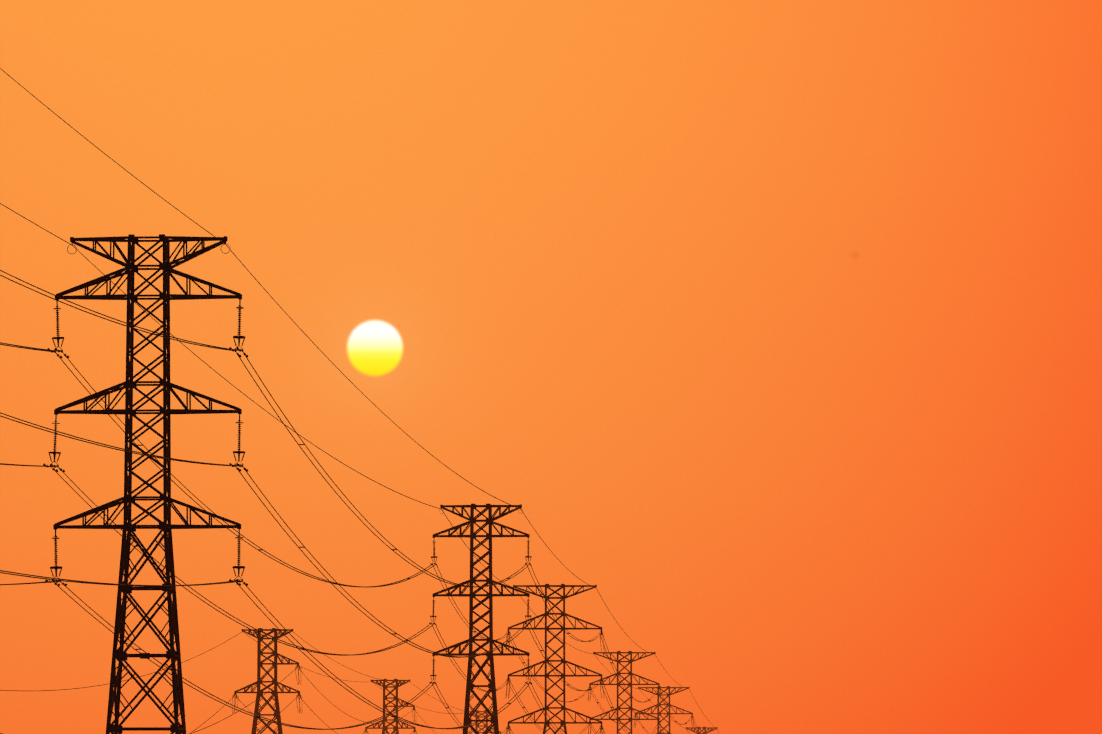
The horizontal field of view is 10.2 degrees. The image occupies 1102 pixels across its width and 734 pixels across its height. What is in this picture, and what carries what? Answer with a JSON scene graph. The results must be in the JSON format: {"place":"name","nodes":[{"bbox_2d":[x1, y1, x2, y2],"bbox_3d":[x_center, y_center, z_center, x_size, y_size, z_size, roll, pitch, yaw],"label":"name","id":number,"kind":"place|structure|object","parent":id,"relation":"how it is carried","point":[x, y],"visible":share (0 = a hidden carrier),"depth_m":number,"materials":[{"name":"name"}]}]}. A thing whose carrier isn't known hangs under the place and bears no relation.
{"place":"outdoors","nodes":[
{"label":"outdoors","id":0,"kind":"place"},
{"bbox_2d":[347,320,402,375],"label":"sun disc","id":1,"kind":"object","parent":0,"point":[374,347],"visible":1,"depth_m":39983.55,"materials":[{"name":"yellow"}]},
{"bbox_2d":[0,0,1101,733],"label":"sky","id":2,"kind":"structure","parent":0,"point":[777,324],"materials":[{"name":"orange"}]},
{"label":"ground","id":3,"kind":"structure","parent":0,"visible":0},
{"bbox_2d":[48,234,244,733],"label":"suspension pylon","id":4,"kind":"object","parent":3,"relation":"on","point":[128,500],"visible":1,"depth_m":390.90,"materials":[{"name":"metal"}]},
{"bbox_2d":[232,628,301,733],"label":"single circuit pylon","id":5,"kind":"object","parent":3,"relation":"on","point":[260,664],"visible":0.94,"depth_m":1155.88,"materials":[{"name":"metal"}]},
{"bbox_2d":[0,68,718,733],"bbox_3d":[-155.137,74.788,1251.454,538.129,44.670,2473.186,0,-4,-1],"label":"conductors","id":6,"kind":"object","parent":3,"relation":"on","point":[56,580],"visible":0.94,"depth_m":492.40,"materials":[{"name":"metal"}]},
{"bbox_2d":[365,679,416,733],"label":"single circuit pylon","id":7,"kind":"object","parent":3,"relation":"on","point":[384,728],"visible":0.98,"depth_m":1515.67,"materials":[{"name":"metal"}]},
{"bbox_2d":[430,504,531,733],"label":"suspension pylon","id":8,"kind":"object","parent":3,"relation":"on","point":[471,640],"visible":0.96,"depth_m":760.55,"materials":[{"name":"metal"}]},
{"bbox_2d":[506,584,603,733],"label":"tension pylon","id":9,"kind":"object","parent":3,"relation":"on","point":[562,660],"visible":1,"depth_m":1061.54,"materials":[{"name":"metal"}]},
{"bbox_2d":[588,651,660,733],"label":"tension pylon","id":10,"kind":"object","parent":3,"relation":"on","point":[629,673],"visible":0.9,"depth_m":1431.30,"materials":[{"name":"metal"}]},
{"bbox_2d":[634,686,693,733],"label":"tension pylon","id":11,"kind":"object","parent":3,"relation":"on","point":[658,713],"visible":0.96,"depth_m":1738.50,"materials":[{"name":"metal"}]},
{"bbox_2d":[686,727,717,733],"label":"suspension pylon","id":12,"kind":"object","parent":3,"relation":"on","point":[704,729],"visible":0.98,"depth_m":1993.07,"materials":[{"name":"metal"}]}
]}

